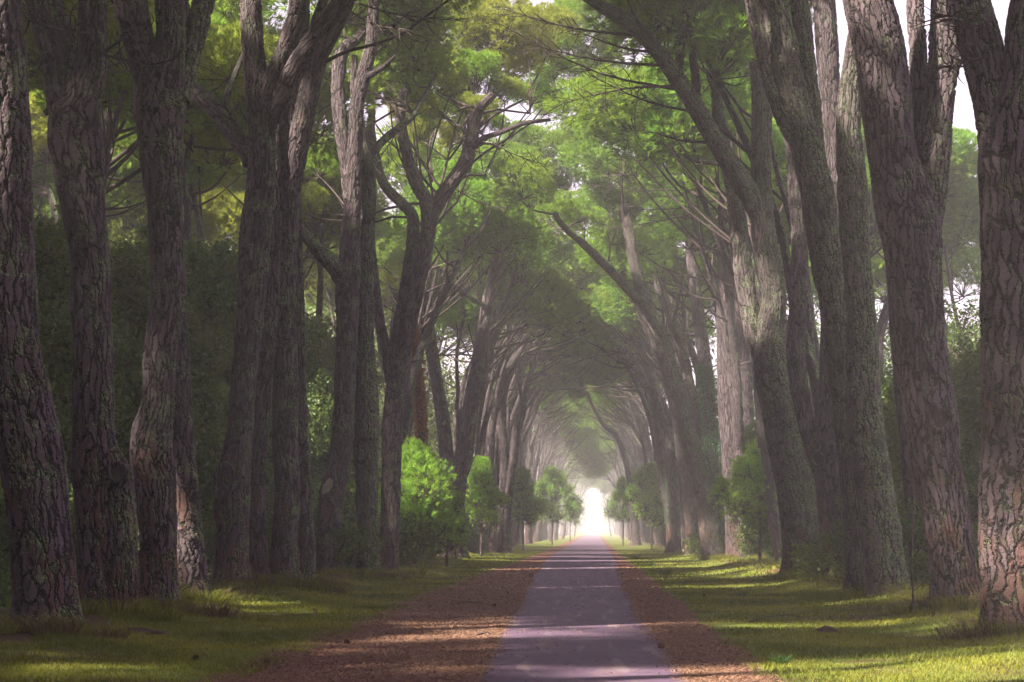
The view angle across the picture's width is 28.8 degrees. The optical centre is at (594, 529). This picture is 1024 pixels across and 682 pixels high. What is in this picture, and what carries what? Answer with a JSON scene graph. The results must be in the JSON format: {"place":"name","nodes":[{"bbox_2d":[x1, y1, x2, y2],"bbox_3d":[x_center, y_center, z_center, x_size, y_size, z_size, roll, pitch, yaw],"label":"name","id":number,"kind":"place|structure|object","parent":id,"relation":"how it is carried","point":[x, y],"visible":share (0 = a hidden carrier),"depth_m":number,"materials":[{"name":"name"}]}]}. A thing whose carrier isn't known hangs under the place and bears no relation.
{"place":"outdoors","nodes":[
{"label":"outdoors","id":0,"kind":"place"},
{"bbox_2d":[191,533,787,681],"bbox_3d":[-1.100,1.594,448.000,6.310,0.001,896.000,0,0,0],"label":"path","id":1,"kind":"structure","parent":0,"point":[545,555],"depth_m":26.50,"materials":[{"name":"brown plant"}]},
{"bbox_2d":[0,530,1023,681],"bbox_3d":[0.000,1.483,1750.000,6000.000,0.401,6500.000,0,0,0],"label":"ground","id":2,"kind":"structure","parent":0,"point":[614,541],"depth_m":29.93,"materials":[{"name":"green plant"}]},
{"bbox_2d":[0,479,75,607],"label":"shrub","id":3,"kind":"object","parent":2,"relation":"on","point":[5,585],"visible":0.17,"depth_m":39.48,"materials":[{"name":"green plant"}]},
{"bbox_2d":[0,0,88,632],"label":"pine tree","id":4,"kind":"object","parent":2,"relation":"on","point":[34,477],"visible":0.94,"depth_m":27.73,"materials":[{"name":"brown plant"}]},
{"bbox_2d":[0,212,144,591],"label":"evergreen oak","id":5,"kind":"object","parent":2,"relation":"on","point":[55,327],"visible":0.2,"depth_m":43.14,"materials":[{"name":"green plant"}]},
{"bbox_2d":[22,0,184,615],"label":"pine tree","id":6,"kind":"object","parent":2,"relation":"on","point":[105,503],"visible":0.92,"depth_m":32.08,"materials":[{"name":"brown plant"}]},
{"bbox_2d":[28,69,220,229],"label":"pine tree","id":7,"kind":"object","parent":2,"relation":"on","point":[42,163],"visible":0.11,"depth_m":75.68,"materials":[{"name":"green plant"}]},
{"bbox_2d":[34,196,221,449],"bbox_3d":[-13.161,-3.312,49.946,7.263,10.419,6.346,0,0,0],"label":"evergreen oak","id":8,"kind":"object","parent":2,"relation":"on","point":[134,297],"visible":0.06,"depth_m":49.84,"materials":[{"name":"green plant"}]},
{"bbox_2d":[30,77,233,425],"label":"pine tree","id":9,"kind":"object","parent":2,"relation":"on","point":[136,195],"visible":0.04,"depth_m":77.77,"materials":[{"name":"green plant"}]},
{"bbox_2d":[34,166,236,251],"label":"pine tree","id":10,"kind":"object","parent":2,"relation":"on","point":[112,198],"visible":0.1,"depth_m":86.03,"materials":[{"name":"green plant"}]},
{"bbox_2d":[32,14,244,216],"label":"pine tree","id":11,"kind":"object","parent":2,"relation":"on","point":[118,157],"visible":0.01,"depth_m":66.77,"materials":[{"name":"green plant"}]},
{"bbox_2d":[22,0,278,209],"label":"pine tree","id":12,"kind":"object","parent":2,"relation":"on","point":[225,43],"visible":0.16,"depth_m":58.09,"materials":[{"name":"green plant"}]},
{"bbox_2d":[111,0,214,606],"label":"pine tree","id":13,"kind":"object","parent":2,"relation":"on","point":[159,114],"visible":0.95,"depth_m":35.14,"materials":[{"name":"brown plant"}]},
{"bbox_2d":[109,218,237,575],"bbox_3d":[-13.011,-3.243,55.024,7.031,10.465,7.188,0,0,0],"label":"evergreen oak","id":14,"kind":"object","parent":2,"relation":"on","point":[217,300],"visible":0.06,"depth_m":54.73,"materials":[{"name":"green plant"}]},
{"bbox_2d":[172,0,212,597],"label":"pine tree","id":15,"kind":"object","parent":2,"relation":"on","point":[192,567],"visible":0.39,"depth_m":39.88,"materials":[{"name":"brown plant"}]},
{"bbox_2d":[140,170,326,273],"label":"pine tree","id":16,"kind":"object","parent":2,"relation":"on","point":[225,202],"visible":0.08,"depth_m":94.68,"materials":[{"name":"green plant"}]},
{"bbox_2d":[143,0,354,583],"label":"pine tree","id":17,"kind":"object","parent":2,"relation":"on","point":[271,89],"visible":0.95,"depth_m":45.89,"materials":[{"name":"brown plant"}]},
{"bbox_2d":[184,229,314,577],"bbox_3d":[-12.548,-3.825,61.905,7.259,11.317,6.309,0,0,0],"label":"evergreen oak","id":18,"kind":"object","parent":2,"relation":"on","point":[227,266],"visible":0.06,"depth_m":61.47,"materials":[{"name":"green plant"}]},
{"bbox_2d":[122,0,390,265],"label":"pine tree","id":19,"kind":"object","parent":2,"relation":"on","point":[229,10],"visible":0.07,"depth_m":66.57,"materials":[{"name":"green plant"}]},
{"bbox_2d":[198,226,327,525],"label":"evergreen oak","id":20,"kind":"object","parent":2,"relation":"on","point":[313,373],"visible":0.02,"depth_m":69.74,"materials":[{"name":"green plant"}]},
{"bbox_2d":[248,124,281,579],"bbox_3d":[-6.037,-9.130,49.527,7.555,21.301,6.069,0,0,43],"label":"pine tree","id":21,"kind":"object","parent":2,"relation":"on","point":[258,554],"visible":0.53,"depth_m":49.22,"materials":[{"name":"brown plant"}]},
{"bbox_2d":[200,502,385,573],"bbox_3d":[-10.322,0.579,61.634,7.709,3.186,3.624,0,0,0],"label":"shrub","id":22,"kind":"object","parent":2,"relation":"on","point":[353,540],"visible":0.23,"depth_m":61.65,"materials":[{"name":"green plant"}]},
{"bbox_2d":[200,126,391,325],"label":"pine tree","id":23,"kind":"object","parent":2,"relation":"on","point":[316,226],"visible":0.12,"depth_m":87.03,"materials":[{"name":"green plant"}]},
{"bbox_2d":[265,321,352,528],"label":"evergreen oak","id":24,"kind":"object","parent":2,"relation":"on","point":[322,428],"visible":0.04,"depth_m":78.51,"materials":[{"name":"green plant"}]},
{"bbox_2d":[295,0,328,579],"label":"pine tree","id":25,"kind":"object","parent":2,"relation":"on","point":[306,546],"visible":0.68,"depth_m":50.03,"materials":[{"name":"brown plant"}]},
{"bbox_2d":[303,239,400,477],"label":"pine tree","id":26,"kind":"object","parent":2,"relation":"on","point":[308,291],"visible":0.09,"depth_m":113.46,"materials":[{"name":"green plant"}]},
{"bbox_2d":[305,314,402,557],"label":"evergreen oak","id":27,"kind":"object","parent":2,"relation":"on","point":[331,348],"visible":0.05,"depth_m":82.85,"materials":[{"name":"green plant"}]},
{"bbox_2d":[269,0,475,579],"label":"pine tree","id":28,"kind":"object","parent":2,"relation":"on","point":[297,128],"visible":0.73,"depth_m":49.48,"materials":[{"name":"brown plant"}]},
{"bbox_2d":[261,0,484,571],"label":"pine tree","id":29,"kind":"object","parent":2,"relation":"on","point":[343,270],"visible":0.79,"depth_m":61.64,"materials":[{"name":"brown plant"}]},
{"bbox_2d":[314,520,439,565],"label":"shrub","id":30,"kind":"object","parent":2,"relation":"on","point":[419,541],"visible":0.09,"depth_m":66.17,"materials":[{"name":"green plant"}]},
{"bbox_2d":[345,508,431,566],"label":"shrub","id":31,"kind":"object","parent":2,"relation":"on","point":[410,550],"visible":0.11,"depth_m":77.01,"materials":[{"name":"green plant"}]},
{"bbox_2d":[303,247,476,388],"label":"pine tree","id":32,"kind":"object","parent":2,"relation":"on","point":[329,286],"visible":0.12,"depth_m":113.46,"materials":[{"name":"green plant"}]},
{"bbox_2d":[305,293,476,496],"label":"forest","id":33,"kind":"object","parent":2,"relation":"on","point":[431,411],"visible":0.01,"depth_m":140.40,"materials":[{"name":"green plant"}]},
{"bbox_2d":[311,0,472,573],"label":"pine tree","id":34,"kind":"object","parent":2,"relation":"on","point":[366,437],"visible":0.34,"depth_m":62.36,"materials":[{"name":"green plant"}]},
{"bbox_2d":[343,436,462,565],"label":"young pine","id":35,"kind":"object","parent":2,"relation":"on","point":[423,499],"visible":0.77,"depth_m":79.32,"materials":[{"name":"green plant"}]},
{"bbox_2d":[381,156,492,454],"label":"pine tree","id":36,"kind":"object","parent":2,"relation":"on","point":[474,184],"visible":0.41,"depth_m":87.88,"materials":[{"name":"green plant"}]},
{"bbox_2d":[375,200,501,308],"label":"pine tree","id":37,"kind":"object","parent":2,"relation":"on","point":[382,260],"visible":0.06,"depth_m":108.94,"materials":[{"name":"green plant"}]},
{"bbox_2d":[375,119,509,559],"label":"pine tree","id":38,"kind":"object","parent":2,"relation":"on","point":[395,173],"visible":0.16,"depth_m":90.92,"materials":[{"name":"green plant"}]},
{"bbox_2d":[411,328,429,446],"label":"ivy","id":39,"kind":"object","parent":38,"relation":"attached to","point":[422,378],"visible":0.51,"depth_m":91.79,"materials":[{"name":"green plant"}]},
{"bbox_2d":[301,0,584,570],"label":"pine tree","id":40,"kind":"object","parent":2,"relation":"on","point":[468,122],"visible":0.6,"depth_m":71.95,"materials":[{"name":"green plant"}]},
{"bbox_2d":[417,483,471,566],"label":"young pine","id":41,"kind":"object","parent":2,"relation":"on","point":[463,531],"visible":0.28,"depth_m":83.84,"materials":[{"name":"green plant"}]},
{"bbox_2d":[383,183,534,513],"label":"pine tree","id":42,"kind":"object","parent":2,"relation":"on","point":[397,258],"visible":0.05,"depth_m":102.04,"materials":[{"name":"green plant"}]},
{"bbox_2d":[391,213,534,550],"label":"pine tree","id":43,"kind":"object","parent":2,"relation":"on","point":[460,388],"visible":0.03,"depth_m":111.88,"materials":[{"name":"brown plant"}]},
{"bbox_2d":[377,190,555,551],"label":"pine tree","id":44,"kind":"object","parent":2,"relation":"on","point":[513,227],"visible":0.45,"depth_m":92.29,"materials":[{"name":"green plant"}]},
{"bbox_2d":[465,455,511,556],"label":"young pine","id":45,"kind":"object","parent":2,"relation":"on","point":[480,495],"visible":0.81,"depth_m":111.60,"materials":[{"name":"green plant"}]},
{"bbox_2d":[435,262,545,518],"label":"pine tree","id":46,"kind":"object","parent":2,"relation":"on","point":[471,322],"visible":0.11,"depth_m":120.66,"materials":[{"name":"green plant"}]},
{"bbox_2d":[442,236,557,410],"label":"pine tree","id":47,"kind":"object","parent":2,"relation":"on","point":[517,272],"visible":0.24,"depth_m":110.76,"materials":[{"name":"green plant"}]},
{"bbox_2d":[463,265,545,541],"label":"pine tree","id":48,"kind":"object","parent":2,"relation":"on","point":[480,435],"visible":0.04,"depth_m":124.53,"materials":[{"name":"brown plant"}]},
{"bbox_2d":[425,119,587,558],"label":"pine tree","id":49,"kind":"object","parent":2,"relation":"on","point":[461,458],"visible":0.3,"depth_m":105.80,"materials":[{"name":"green plant"}]},
{"bbox_2d":[0,552,1023,638],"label":"undergrowth","id":50,"kind":"object","parent":2,"relation":"on","point":[144,607],"visible":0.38,"depth_m":39.04,"materials":[{"name":"green plant"}]},
{"bbox_2d":[443,234,582,355],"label":"pine tree","id":51,"kind":"object","parent":2,"relation":"on","point":[569,248],"visible":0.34,"depth_m":117.02,"materials":[{"name":"green plant"}]},
{"bbox_2d":[437,271,612,494],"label":"pine tree","id":52,"kind":"object","parent":2,"relation":"on","point":[570,311],"visible":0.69,"depth_m":112.48,"materials":[{"name":"green plant"}]},
{"bbox_2d":[511,465,546,550],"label":"young pine","id":53,"kind":"object","parent":2,"relation":"on","point":[524,502],"visible":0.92,"depth_m":149.61,"materials":[{"name":"green plant"}]},
{"bbox_2d":[472,265,585,546],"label":"pine tree","id":54,"kind":"object","parent":2,"relation":"on","point":[528,351],"visible":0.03,"depth_m":129.05,"materials":[{"name":"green plant"}]},
{"bbox_2d":[493,311,589,552],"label":"pine tree","id":55,"kind":"object","parent":2,"relation":"on","point":[504,456],"visible":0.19,"depth_m":135.58,"materials":[{"name":"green plant"}]},
{"bbox_2d":[495,302,592,552],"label":"pine tree","id":56,"kind":"object","parent":2,"relation":"on","point":[510,482],"visible":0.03,"depth_m":132.40,"materials":[{"name":"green plant"}]},
{"bbox_2d":[478,243,610,552],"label":"pine tree","id":57,"kind":"object","parent":2,"relation":"on","point":[582,275],"visible":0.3,"depth_m":127.64,"materials":[{"name":"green plant"}]},
{"bbox_2d":[532,464,583,545],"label":"young pine","id":58,"kind":"object","parent":2,"relation":"on","point":[549,485],"visible":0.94,"depth_m":199.52,"materials":[{"name":"green plant"}]},
{"bbox_2d":[549,417,600,541],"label":"pine tree","id":59,"kind":"object","parent":2,"relation":"on","point":[583,431],"visible":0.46,"depth_m":261.83,"materials":[{"name":"green plant"}]},
{"bbox_2d":[554,440,603,539],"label":"pine tree","id":60,"kind":"object","parent":2,"relation":"on","point":[577,453],"visible":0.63,"depth_m":298.53,"materials":[{"name":"green plant"}]},
{"bbox_2d":[545,434,618,539],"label":"pine tree","id":61,"kind":"object","parent":2,"relation":"on","point":[589,469],"visible":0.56,"depth_m":299.75,"materials":[{"name":"green plant"}]},
{"bbox_2d":[537,317,666,531],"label":"pine tree","id":62,"kind":"object","parent":2,"relation":"on","point":[660,459],"visible":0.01,"depth_m":137.30,"materials":[{"name":"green plant"}]},
{"bbox_2d":[583,433,630,539],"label":"pine tree","id":63,"kind":"object","parent":2,"relation":"on","point":[597,443],"visible":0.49,"depth_m":283.43,"materials":[{"name":"green plant"}]},
{"bbox_2d":[491,131,724,556],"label":"pine tree","id":64,"kind":"object","parent":2,"relation":"on","point":[710,531],"visible":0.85,"depth_m":97.56,"materials":[{"name":"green plant"}]},
{"bbox_2d":[535,0,681,552],"bbox_3d":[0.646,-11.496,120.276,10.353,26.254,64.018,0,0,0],"label":"pine tree","id":65,"kind":"object","parent":2,"relation":"on","point":[578,379],"visible":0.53,"depth_m":139.56,"materials":[{"name":"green plant"}]},
{"bbox_2d":[569,398,651,467],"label":"pine tree","id":66,"kind":"object","parent":2,"relation":"on","point":[589,408],"visible":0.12,"depth_m":226.29,"materials":[{"name":"green plant"}]},
{"bbox_2d":[585,390,641,545],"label":"pine tree","id":67,"kind":"object","parent":2,"relation":"on","point":[635,535],"visible":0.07,"depth_m":194.75,"materials":[{"name":"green plant"}]},
{"bbox_2d":[603,475,630,545],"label":"young pine","id":68,"kind":"object","parent":2,"relation":"on","point":[622,513],"visible":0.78,"depth_m":199.58,"materials":[{"name":"green plant"}]},
{"bbox_2d":[582,208,695,554],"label":"pine tree","id":69,"kind":"object","parent":2,"relation":"on","point":[688,511],"visible":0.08,"depth_m":115.72,"materials":[{"name":"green plant"}]},
{"bbox_2d":[526,0,753,557],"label":"pine tree","id":70,"kind":"object","parent":2,"relation":"on","point":[576,7],"visible":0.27,"depth_m":92.46,"materials":[{"name":"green plant"}]},
{"bbox_2d":[574,224,709,538],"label":"pine tree","id":71,"kind":"object","parent":2,"relation":"on","point":[603,250],"visible":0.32,"depth_m":106.91,"materials":[{"name":"green plant"}]},
{"bbox_2d":[622,461,664,549],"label":"young pine","id":72,"kind":"object","parent":2,"relation":"on","point":[649,503],"visible":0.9,"depth_m":149.42,"materials":[{"name":"green plant"}]},
{"bbox_2d":[566,147,721,525],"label":"pine tree","id":73,"kind":"object","parent":2,"relation":"on","point":[700,332],"visible":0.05,"depth_m":107.78,"materials":[{"name":"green plant"}]},
{"bbox_2d":[694,363,724,529],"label":"ivy","id":74,"kind":"object","parent":73,"relation":"attached to","point":[698,376],"visible":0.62,"depth_m":107.61,"materials":[{"name":"green plant"}]},
{"bbox_2d":[589,276,698,539],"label":"pine tree","id":75,"kind":"object","parent":2,"relation":"on","point":[625,311],"visible":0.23,"depth_m":123.63,"materials":[{"name":"green plant"}]},
{"bbox_2d":[596,264,704,545],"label":"pine tree","id":76,"kind":"object","parent":2,"relation":"on","point":[679,450],"visible":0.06,"depth_m":122.71,"materials":[{"name":"green plant"}]},
{"bbox_2d":[481,0,820,574],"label":"pine tree","id":77,"kind":"object","parent":2,"relation":"on","point":[749,194],"visible":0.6,"depth_m":59.65,"materials":[{"name":"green plant"}]},
{"bbox_2d":[592,286,716,447],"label":"pine tree","id":78,"kind":"object","parent":2,"relation":"on","point":[604,330],"visible":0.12,"depth_m":127.34,"materials":[{"name":"green plant"}]},
{"bbox_2d":[597,172,718,328],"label":"pine tree","id":79,"kind":"object","parent":2,"relation":"on","point":[647,230],"visible":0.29,"depth_m":100.70,"materials":[{"name":"green plant"}]},
{"bbox_2d":[542,28,818,336],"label":"pine tree","id":80,"kind":"object","parent":2,"relation":"on","point":[670,122],"visible":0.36,"depth_m":73.03,"materials":[{"name":"green plant"}]},
{"bbox_2d":[620,141,752,558],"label":"pine tree","id":81,"kind":"object","parent":2,"relation":"on","point":[729,341],"visible":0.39,"depth_m":92.14,"materials":[{"name":"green plant"}]},
{"bbox_2d":[589,90,784,562],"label":"pine tree","id":82,"kind":"object","parent":2,"relation":"on","point":[772,514],"visible":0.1,"depth_m":79.34,"materials":[{"name":"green plant"}]},
{"bbox_2d":[583,0,835,424],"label":"pine tree","id":83,"kind":"object","parent":2,"relation":"on","point":[716,37],"visible":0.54,"depth_m":59.73,"materials":[{"name":"green plant"}]},
{"bbox_2d":[726,294,756,553],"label":"pine tree","id":84,"kind":"object","parent":2,"relation":"on","point":[747,387],"visible":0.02,"depth_m":99.56,"materials":[{"name":"brown plant"}]},
{"bbox_2d":[707,436,779,562],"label":"young pine","id":85,"kind":"object","parent":2,"relation":"on","point":[748,505],"visible":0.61,"depth_m":81.46,"materials":[{"name":"green plant"}]},
{"bbox_2d":[668,72,819,394],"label":"pine tree","id":86,"kind":"object","parent":2,"relation":"on","point":[779,202],"visible":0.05,"depth_m":83.78,"materials":[{"name":"green plant"}]},
{"bbox_2d":[682,204,819,337],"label":"pine tree","id":87,"kind":"object","parent":2,"relation":"on","point":[701,263],"visible":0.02,"depth_m":109.67,"materials":[{"name":"green plant"}]},
{"bbox_2d":[732,519,773,557],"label":"shrub","id":88,"kind":"object","parent":2,"relation":"on","point":[754,545],"visible":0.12,"depth_m":86.35,"materials":[{"name":"green plant"}]},
{"bbox_2d":[681,0,844,574],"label":"pine tree","id":89,"kind":"object","parent":2,"relation":"on","point":[819,443],"visible":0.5,"depth_m":56.23,"materials":[{"name":"brown plant"}]},
{"bbox_2d":[744,0,864,590],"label":"pine tree","id":90,"kind":"object","parent":2,"relation":"on","point":[784,48],"visible":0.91,"depth_m":43.98,"materials":[{"name":"brown plant"}]},
{"bbox_2d":[786,477,907,579],"bbox_3d":[8.818,0.071,55.583,6.917,4.015,3.890,0,0,24],"label":"shrub","id":91,"kind":"object","parent":2,"relation":"on","point":[824,540],"visible":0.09,"depth_m":55.47,"materials":[{"name":"green plant"}]},
{"bbox_2d":[836,31,911,597],"bbox_3d":[5.486,-8.678,42.534,8.256,20.686,6.765,0,0,44],"label":"pine tree","id":92,"kind":"object","parent":2,"relation":"on","point":[884,555],"visible":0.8,"depth_m":42.20,"materials":[{"name":"brown plant"}]},
{"bbox_2d":[809,202,981,375],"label":"pine tree","id":93,"kind":"object","parent":2,"relation":"on","point":[973,259],"visible":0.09,"depth_m":97.41,"materials":[{"name":"green plant"}]},
{"bbox_2d":[882,247,927,582],"bbox_3d":[5.269,-8.514,47.244,7.584,20.223,6.357,0,0,0],"label":"pine tree","id":94,"kind":"object","parent":2,"relation":"on","point":[906,473],"visible":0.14,"depth_m":46.72,"materials":[{"name":"brown plant"}]},
{"bbox_2d":[831,497,982,588],"bbox_3d":[7.994,0.718,44.200,4.003,2.968,5.103,0,0,-36],"label":"shrub","id":95,"kind":"object","parent":2,"relation":"on","point":[920,555],"visible":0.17,"depth_m":43.86,"materials":[{"name":"green plant"}]},
{"bbox_2d":[842,0,981,601],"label":"pine tree","id":96,"kind":"object","parent":2,"relation":"on","point":[907,116],"visible":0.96,"depth_m":34.49,"materials":[{"name":"brown plant"}]},
{"bbox_2d":[861,118,978,350],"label":"pine tree","id":97,"kind":"object","parent":2,"relation":"on","point":[964,160],"visible":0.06,"depth_m":86.25,"materials":[{"name":"green plant"}]},
{"bbox_2d":[868,173,979,360],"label":"pine tree","id":98,"kind":"object","parent":2,"relation":"on","point":[958,226],"visible":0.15,"depth_m":89.34,"materials":[{"name":"green plant"}]},
{"bbox_2d":[882,338,982,587],"bbox_3d":[9.403,-1.381,52.011,5.695,7.310,5.852,0,0,0],"label":"evergreen oak","id":99,"kind":"object","parent":2,"relation":"on","point":[966,383],"visible":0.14,"depth_m":50.67,"materials":[{"name":"green plant"}]},
{"bbox_2d":[944,294,980,473],"bbox_3d":[12.259,-2.601,59.534,5.974,9.873,5.510,0,0,33],"label":"evergreen oak","id":100,"kind":"object","parent":2,"relation":"on","point":[956,336],"visible":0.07,"depth_m":59.45,"materials":[{"name":"green plant"}]},
{"bbox_2d":[910,0,1023,636],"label":"pine tree","id":101,"kind":"object","parent":2,"relation":"on","point":[991,63],"visible":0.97,"depth_m":27.59,"materials":[{"name":"brown plant"}]},
{"bbox_2d":[0,552,1023,642],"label":"dry grass","id":102,"kind":"structure","parent":0,"point":[224,611],"depth_m":33.61,"materials":[{"name":"plant"}]},
{"bbox_2d":[470,533,692,681],"bbox_3d":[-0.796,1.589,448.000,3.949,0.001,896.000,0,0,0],"label":"road","id":103,"kind":"structure","parent":0,"point":[588,554],"depth_m":30.49,"materials":[{"name":"grey asphalt"}]},
{"bbox_2d":[231,0,1009,529],"label":"sky","id":104,"kind":"structure","parent":0,"point":[963,115],"materials":[{"name":"white"}]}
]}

